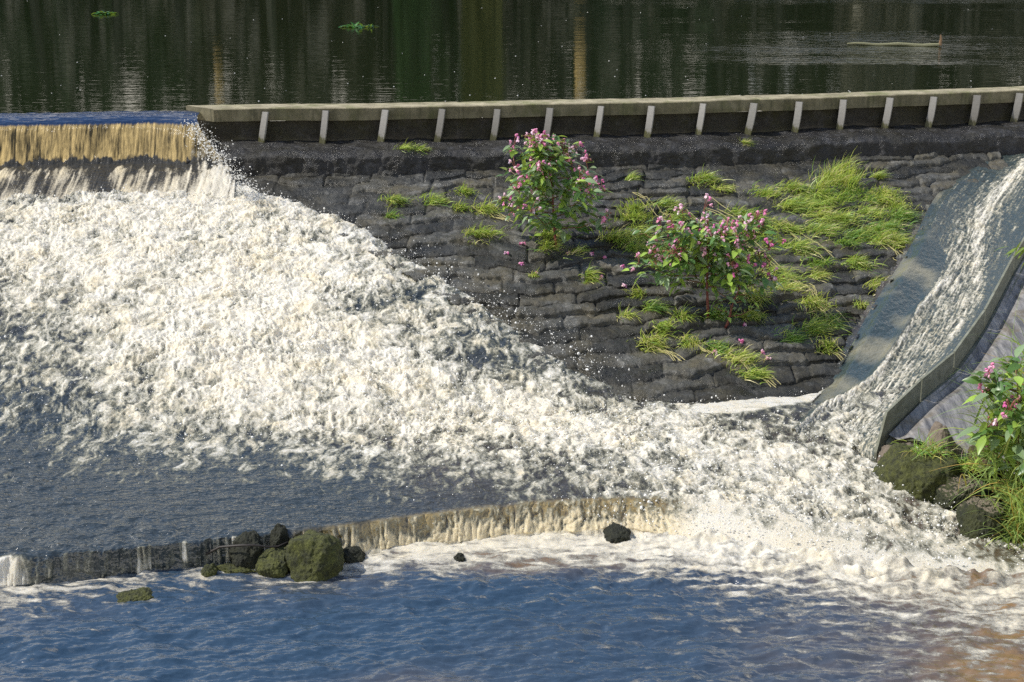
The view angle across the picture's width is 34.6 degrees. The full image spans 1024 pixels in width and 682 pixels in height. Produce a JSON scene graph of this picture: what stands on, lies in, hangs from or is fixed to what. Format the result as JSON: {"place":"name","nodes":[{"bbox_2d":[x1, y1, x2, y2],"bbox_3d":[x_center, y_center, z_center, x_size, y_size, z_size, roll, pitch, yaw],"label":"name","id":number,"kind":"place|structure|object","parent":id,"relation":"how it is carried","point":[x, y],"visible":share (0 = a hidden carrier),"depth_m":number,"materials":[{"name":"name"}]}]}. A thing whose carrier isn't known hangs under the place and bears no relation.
{"place":"outdoors","nodes":[
{"label":"outdoors","id":0,"kind":"place"},
{"bbox_2d":[0,528,1023,681],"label":"river water","id":1,"kind":"structure","parent":0,"point":[708,605],"depth_m":11.63,"materials":[{"name":"blue liquid"}]},
{"bbox_2d":[116,587,153,602],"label":"rock","id":2,"kind":"object","parent":1,"relation":"in","point":[141,594],"visible":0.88,"depth_m":11.98,"materials":[{"name":"green stone"}]},
{"bbox_2d":[200,563,217,576],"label":"boulder","id":3,"kind":"object","parent":1,"relation":"in","point":[208,570],"visible":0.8,"depth_m":12.32,"materials":[{"name":"green stone"}]},
{"bbox_2d":[216,562,256,572],"bbox_3d":[-2.103,1.752,12.475,0.438,0.133,0.229,0,16,0],"label":"weed mat","id":4,"kind":"object","parent":1,"relation":"in","point":[228,567],"visible":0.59,"depth_m":12.41,"materials":[{"name":"green plant"}]},
{"bbox_2d":[206,541,287,554],"bbox_3d":[-2.064,1.631,12.482,0.717,0.234,0.118,0,16,0],"label":"driftwood stick","id":5,"kind":"object","parent":1,"relation":"on","point":[224,546],"visible":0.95,"depth_m":12.45,"materials":[{"name":"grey wood"}]},
{"bbox_2d":[269,523,289,548],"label":"boulder","id":6,"kind":"object","parent":1,"relation":"on","point":[279,534],"visible":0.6,"depth_m":12.58,"materials":[{"name":"grey stone"}]},
{"bbox_2d":[343,546,364,562],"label":"boulder","id":7,"kind":"object","parent":1,"relation":"in","point":[353,554],"visible":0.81,"depth_m":12.62,"materials":[{"name":"grey stone"}]},
{"bbox_2d":[453,553,465,561],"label":"boulder","id":8,"kind":"object","parent":1,"relation":"in","point":[460,557],"visible":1,"depth_m":12.63,"materials":[{"name":"grey stone"}]},
{"bbox_2d":[603,522,630,543],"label":"boulder","id":9,"kind":"object","parent":1,"relation":"in","point":[614,532],"visible":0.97,"depth_m":12.99,"materials":[{"name":"grey stone"}]},
{"bbox_2d":[0,0,1023,113],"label":"pond water","id":10,"kind":"structure","parent":0,"point":[155,55],"depth_m":26.34,"materials":[{"name":"green liquid"}]},
{"bbox_2d":[92,10,115,14],"bbox_3d":[-8.007,-6.402,32.289,0.429,0.172,0.443,12,20,34],"label":"weed raft","id":11,"kind":"object","parent":10,"relation":"on","point":[105,13],"visible":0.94,"depth_m":32.26,"materials":[{"name":"green plant"}]},
{"bbox_2d":[340,21,373,28],"bbox_3d":[-2.802,-5.713,29.900,0.666,0.208,0.467,8,18,24],"label":"weed raft","id":12,"kind":"object","parent":10,"relation":"on","point":[353,25],"visible":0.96,"depth_m":29.83,"materials":[{"name":"green plant"}]},
{"bbox_2d":[847,35,941,45],"bbox_3d":[6.279,-4.936,26.979,1.524,0.209,0.058,3,17,9],"label":"floating log","id":13,"kind":"object","parent":10,"relation":"on","point":[903,44],"visible":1,"depth_m":26.96,"materials":[{"name":"brown wood"}]},
{"bbox_2d":[234,151,1007,406],"bbox_3d":[1.603,-0.800,17.812,10.226,1.519,6.005,-3,17,-8],"label":"weir apron","id":14,"kind":"object","parent":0,"point":[555,292],"visible":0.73,"depth_m":17.79,"materials":[{"name":"stone"}]},
{"bbox_2d":[385,207,405,219],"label":"grass tuft","id":15,"kind":"object","parent":14,"relation":"on","point":[391,215],"visible":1,"depth_m":18.56,"materials":[{"name":"green plant"}]},
{"bbox_2d":[377,193,416,206],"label":"grass tuft","id":16,"kind":"object","parent":14,"relation":"on","point":[396,199],"visible":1,"depth_m":18.86,"materials":[{"name":"green plant"}]},
{"bbox_2d":[412,191,455,206],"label":"grass tuft","id":17,"kind":"object","parent":14,"relation":"on","point":[432,200],"visible":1,"depth_m":18.92,"materials":[{"name":"green plant"}]},
{"bbox_2d":[452,198,471,212],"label":"grass tuft","id":18,"kind":"object","parent":14,"relation":"on","point":[461,207],"visible":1,"depth_m":18.78,"materials":[{"name":"green plant"}]},
{"bbox_2d":[450,181,481,197],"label":"grass tuft","id":19,"kind":"object","parent":14,"relation":"on","point":[465,191],"visible":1,"depth_m":19.14,"materials":[{"name":"green plant"}]},
{"bbox_2d":[461,219,507,243],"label":"grass tuft","id":20,"kind":"object","parent":14,"relation":"on","point":[484,233],"visible":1,"depth_m":18.17,"materials":[{"name":"green plant"}]},
{"bbox_2d":[466,193,512,221],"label":"grass tuft","id":21,"kind":"object","parent":14,"relation":"on","point":[490,209],"visible":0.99,"depth_m":18.72,"materials":[{"name":"green plant"}]},
{"bbox_2d":[528,268,538,277],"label":"grass tuft","id":22,"kind":"object","parent":14,"relation":"on","point":[533,275],"visible":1,"depth_m":17.40,"materials":[{"name":"green plant"}]},
{"bbox_2d":[492,128,613,249],"bbox_3d":[0.444,-1.633,17.821,1.351,1.358,1.264,0,16,0],"label":"balsam plant","id":23,"kind":"object","parent":14,"relation":"on","point":[537,173],"visible":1,"depth_m":17.64,"materials":[{"name":"green plant"}]},
{"bbox_2d":[578,260,606,285],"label":"grass tuft","id":24,"kind":"object","parent":14,"relation":"on","point":[589,274],"visible":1,"depth_m":17.42,"materials":[{"name":"green plant"}]},
{"bbox_2d":[186,119,1023,177],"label":"stone ledge","id":25,"kind":"object","parent":14,"relation":"on","point":[279,158],"visible":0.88,"depth_m":20.12,"materials":[{"name":"grey stone"}]},
{"bbox_2d":[394,140,420,152],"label":"grass tuft","id":26,"kind":"object","parent":25,"relation":"on","point":[406,146],"visible":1,"depth_m":19.73,"materials":[{"name":"green plant"}]},
{"bbox_2d":[413,141,431,154],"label":"grass tuft","id":27,"kind":"object","parent":25,"relation":"on","point":[420,147],"visible":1,"depth_m":19.77,"materials":[{"name":"green plant"}]},
{"bbox_2d":[186,86,1023,143],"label":"retaining wall","id":28,"kind":"structure","parent":25,"relation":"on","point":[437,121],"depth_m":20.42,"materials":[{"name":"concrete"}]},
{"bbox_2d":[0,111,234,203],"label":"crest water","id":29,"kind":"structure","parent":28,"relation":"on","point":[60,155],"depth_m":19.50,"materials":[{"name":"white liquid"}]},
{"bbox_2d":[736,136,756,145],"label":"grass tuft","id":30,"kind":"object","parent":25,"relation":"on","point":[744,141],"visible":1,"depth_m":20.28,"materials":[{"name":"green plant"}]},
{"bbox_2d":[616,306,641,321],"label":"grass tuft","id":31,"kind":"object","parent":14,"relation":"on","point":[628,314],"visible":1,"depth_m":16.75,"materials":[{"name":"green plant"}]},
{"bbox_2d":[624,169,641,180],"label":"grass tuft","id":32,"kind":"object","parent":14,"relation":"on","point":[630,178],"visible":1,"depth_m":19.64,"materials":[{"name":"green plant"}]},
{"bbox_2d":[621,277,647,299],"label":"grass tuft","id":33,"kind":"object","parent":14,"relation":"on","point":[637,293],"visible":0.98,"depth_m":17.14,"materials":[{"name":"green plant"}]},
{"bbox_2d":[627,328,684,360],"bbox_3d":[1.431,0.005,16.220,0.661,0.265,0.447,7,18,23],"label":"grass tuft","id":34,"kind":"object","parent":14,"relation":"on","point":[653,344],"visible":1,"depth_m":16.25,"materials":[{"name":"green plant"}]},
{"bbox_2d":[642,296,675,315],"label":"grass tuft","id":35,"kind":"object","parent":14,"relation":"on","point":[656,307],"visible":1,"depth_m":16.89,"materials":[{"name":"green plant"}]},
{"bbox_2d":[645,316,682,338],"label":"grass tuft","id":36,"kind":"object","parent":14,"relation":"on","point":[661,328],"visible":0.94,"depth_m":16.49,"materials":[{"name":"green plant"}]},
{"bbox_2d":[668,301,700,326],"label":"grass tuft","id":37,"kind":"object","parent":14,"relation":"on","point":[682,315],"visible":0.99,"depth_m":16.73,"materials":[{"name":"green plant"}]},
{"bbox_2d":[668,330,713,353],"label":"grass tuft","id":38,"kind":"object","parent":14,"relation":"on","point":[690,342],"visible":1,"depth_m":16.30,"materials":[{"name":"green plant"}]},
{"bbox_2d":[622,193,785,317],"bbox_3d":[1.999,-0.818,16.677,1.412,1.272,1.278,15,22,42],"label":"balsam plant","id":39,"kind":"object","parent":14,"relation":"on","point":[716,238],"visible":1,"depth_m":16.52,"materials":[{"name":"green plant"}]},
{"bbox_2d":[701,336,736,356],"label":"grass tuft","id":40,"kind":"object","parent":14,"relation":"on","point":[721,347],"visible":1,"depth_m":16.23,"materials":[{"name":"green plant"}]},
{"bbox_2d":[527,148,927,332],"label":"grass","id":41,"kind":"structure","parent":14,"relation":"on","point":[834,179],"depth_m":18.72,"materials":[{"name":"green plant"}]},
{"bbox_2d":[704,279,759,328],"bbox_3d":[2.251,-0.379,16.602,0.556,0.592,0.432,-5,17,-17],"label":"balsam plant","id":42,"kind":"object","parent":14,"relation":"on","point":[730,312],"visible":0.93,"depth_m":16.62,"materials":[{"name":"green plant"}]},
{"bbox_2d":[706,339,780,387],"bbox_3d":[2.357,0.171,16.085,0.807,0.312,0.549,12,21,36],"label":"grass tuft","id":43,"kind":"object","parent":14,"relation":"on","point":[741,357],"visible":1,"depth_m":16.06,"materials":[{"name":"green plant"}]},
{"bbox_2d":[732,362,776,383],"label":"grass tuft","id":44,"kind":"object","parent":14,"relation":"on","point":[757,373],"visible":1,"depth_m":15.84,"materials":[{"name":"green plant"}]},
{"bbox_2d":[771,326,820,344],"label":"grass tuft","id":45,"kind":"object","parent":14,"relation":"on","point":[794,337],"visible":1,"depth_m":16.46,"materials":[{"name":"green plant"}]},
{"bbox_2d":[791,310,849,337],"bbox_3d":[3.107,-0.164,16.643,0.460,0.295,0.608,-15,22,-41],"label":"grass tuft","id":46,"kind":"object","parent":14,"relation":"on","point":[813,328],"visible":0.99,"depth_m":16.64,"materials":[{"name":"green plant"}]},
{"bbox_2d":[810,334,850,360],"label":"grass tuft","id":47,"kind":"object","parent":14,"relation":"on","point":[827,349],"visible":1,"depth_m":16.34,"materials":[{"name":"green plant"}]},
{"bbox_2d":[833,252,886,274],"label":"grass tuft","id":48,"kind":"object","parent":14,"relation":"on","point":[857,260],"visible":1,"depth_m":17.96,"materials":[{"name":"green plant"}]},
{"bbox_2d":[852,294,872,309],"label":"grass tuft","id":49,"kind":"object","parent":14,"relation":"on","point":[864,305],"visible":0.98,"depth_m":17.14,"materials":[{"name":"green plant"}]},
{"bbox_2d":[852,273,891,295],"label":"grass tuft","id":50,"kind":"object","parent":14,"relation":"on","point":[876,283],"visible":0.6,"depth_m":17.57,"materials":[{"name":"green plant"}]},
{"bbox_2d":[869,170,891,179],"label":"grass tuft","id":51,"kind":"object","parent":14,"relation":"on","point":[879,175],"visible":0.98,"depth_m":20.00,"materials":[{"name":"green plant"}]},
{"bbox_2d":[793,153,1023,461],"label":"chute water","id":52,"kind":"structure","parent":14,"relation":"on","point":[931,301],"depth_m":17.14,"materials":[{"name":"white liquid"}]},
{"bbox_2d":[917,441,1017,490],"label":"river bank","id":53,"kind":"structure","parent":0,"point":[999,482],"depth_m":14.82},
{"bbox_2d":[889,260,1023,473],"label":"spillway slab","id":54,"kind":"structure","parent":53,"relation":"on","point":[924,415],"depth_m":15.21,"materials":[{"name":"concrete"}]},
{"bbox_2d":[874,237,1023,462],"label":"wing wall","id":55,"kind":"structure","parent":54,"relation":"on","point":[912,398],"depth_m":15.35,"materials":[{"name":"grey concrete"}]},
{"bbox_2d":[912,291,1023,473],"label":"reed clump","id":56,"kind":"object","parent":53,"relation":"on","point":[994,399],"visible":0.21,"depth_m":13.67,"materials":[{"name":"green plant"}]},
{"bbox_2d":[925,376,1023,520],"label":"reed clump","id":57,"kind":"object","parent":53,"relation":"on","point":[1011,478],"visible":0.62,"depth_m":12.98,"materials":[{"name":"green plant"}]},
{"bbox_2d":[955,344,1023,496],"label":"balsam plant","id":58,"kind":"object","parent":57,"relation":"on","point":[984,435],"visible":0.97,"depth_m":12.78,"materials":[{"name":"green plant"}]},
{"bbox_2d":[988,356,1023,442],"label":"balsam plant","id":59,"kind":"object","parent":57,"relation":"on","point":[1011,396],"visible":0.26,"depth_m":12.97,"materials":[{"name":"green plant"}]},
{"bbox_2d":[964,460,1023,548],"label":"reed clump","id":60,"kind":"object","parent":53,"relation":"on","point":[1015,529],"visible":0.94,"depth_m":12.70,"materials":[{"name":"green plant"}]},
{"bbox_2d":[988,486,1023,550],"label":"reed clump","id":61,"kind":"object","parent":53,"relation":"on","point":[1018,541],"visible":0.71,"depth_m":12.71,"materials":[{"name":"green plant"}]},
{"bbox_2d":[995,242,1023,267],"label":"willow shoot","id":62,"kind":"object","parent":53,"relation":"on","point":[1016,248],"visible":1,"depth_m":13.58,"materials":[{"name":"green plant"}]},
{"bbox_2d":[990,491,1018,542],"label":"river bed","id":63,"kind":"object","parent":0,"point":[1000,500],"depth_m":14.14,"materials":[{"name":"brown soil"}]},
{"bbox_2d":[229,530,263,568],"bbox_3d":[-2.027,1.625,12.611,0.283,0.347,0.430,0,16,0],"label":"boulder","id":64,"kind":"object","parent":63,"relation":"on","point":[245,556],"visible":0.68,"depth_m":12.46,"materials":[{"name":"grey stone"}]},
{"bbox_2d":[255,547,289,577],"bbox_3d":[-1.806,1.711,12.492,0.290,0.258,0.369,0,16,0],"label":"boulder","id":65,"kind":"object","parent":63,"relation":"on","point":[271,562],"visible":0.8,"depth_m":12.37,"materials":[{"name":"green stone"}]},
{"bbox_2d":[285,529,344,581],"bbox_3d":[-1.493,1.684,12.478,0.437,0.518,0.508,0,16,0],"label":"boulder","id":66,"kind":"object","parent":63,"relation":"on","point":[312,555],"visible":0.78,"depth_m":12.29,"materials":[{"name":"green stone"}]},
{"bbox_2d":[0,182,1023,586],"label":"cascade water","id":67,"kind":"structure","parent":63,"relation":"on","point":[170,498],"depth_m":14.70,"materials":[{"name":"white liquid"}]},
{"bbox_2d":[0,114,1023,572],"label":"spray","id":68,"kind":"object","parent":67,"relation":"on","point":[194,128],"visible":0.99,"depth_m":15.51,"materials":[{"name":"white liquid"}]},
{"bbox_2d":[872,443,960,503],"bbox_3d":[3.404,1.231,13.803,0.761,0.665,0.733,0,16,0],"label":"boulder","id":69,"kind":"object","parent":63,"relation":"on","point":[899,468],"visible":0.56,"depth_m":13.54,"materials":[{"name":"green stone"}]},
{"bbox_2d":[877,442,913,461],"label":"boulder","id":70,"kind":"object","parent":69,"relation":"on","point":[884,448],"visible":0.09,"depth_m":14.14,"materials":[{"name":"stone"}]},
{"bbox_2d":[890,426,957,460],"bbox_3d":[3.458,0.852,13.684,0.633,0.255,0.582,0,16,0],"label":"grass tuft","id":71,"kind":"object","parent":69,"relation":"on","point":[928,451],"visible":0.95,"depth_m":13.68,"materials":[{"name":"green plant"}]},
{"bbox_2d":[924,421,966,472],"bbox_3d":[3.680,1.042,13.976,0.380,0.695,0.450,0,16,0],"label":"boulder","id":72,"kind":"object","parent":63,"relation":"on","point":[942,434],"visible":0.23,"depth_m":13.83,"materials":[{"name":"stone"}]},
{"bbox_2d":[932,472,990,509],"bbox_3d":[3.662,1.310,13.508,0.520,0.434,0.557,0,16,0],"label":"boulder","id":73,"kind":"object","parent":63,"relation":"on","point":[944,493],"visible":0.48,"depth_m":13.34,"materials":[{"name":"grey stone"}]},
{"bbox_2d":[956,496,1008,541],"bbox_3d":[3.724,1.495,12.989,0.405,0.500,0.427,0,16,0],"label":"boulder","id":74,"kind":"object","parent":63,"relation":"on","point":[979,513],"visible":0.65,"depth_m":12.85,"materials":[{"name":"stone"}]},
{"bbox_2d":[965,445,1002,493],"bbox_3d":[3.990,1.092,14.007,0.353,0.481,0.438,0,16,0],"label":"boulder","id":75,"kind":"object","parent":63,"relation":"on","point":[982,460],"visible":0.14,"depth_m":13.85,"materials":[{"name":"grey stone"}]},
{"bbox_2d":[948,442,991,480],"bbox_3d":[3.792,1.006,13.642,0.563,0.282,0.555,4,17,13],"label":"grass tuft","id":76,"kind":"object","parent":75,"relation":"on","point":[969,460],"visible":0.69,"depth_m":13.64,"materials":[{"name":"green plant"}]}
]}

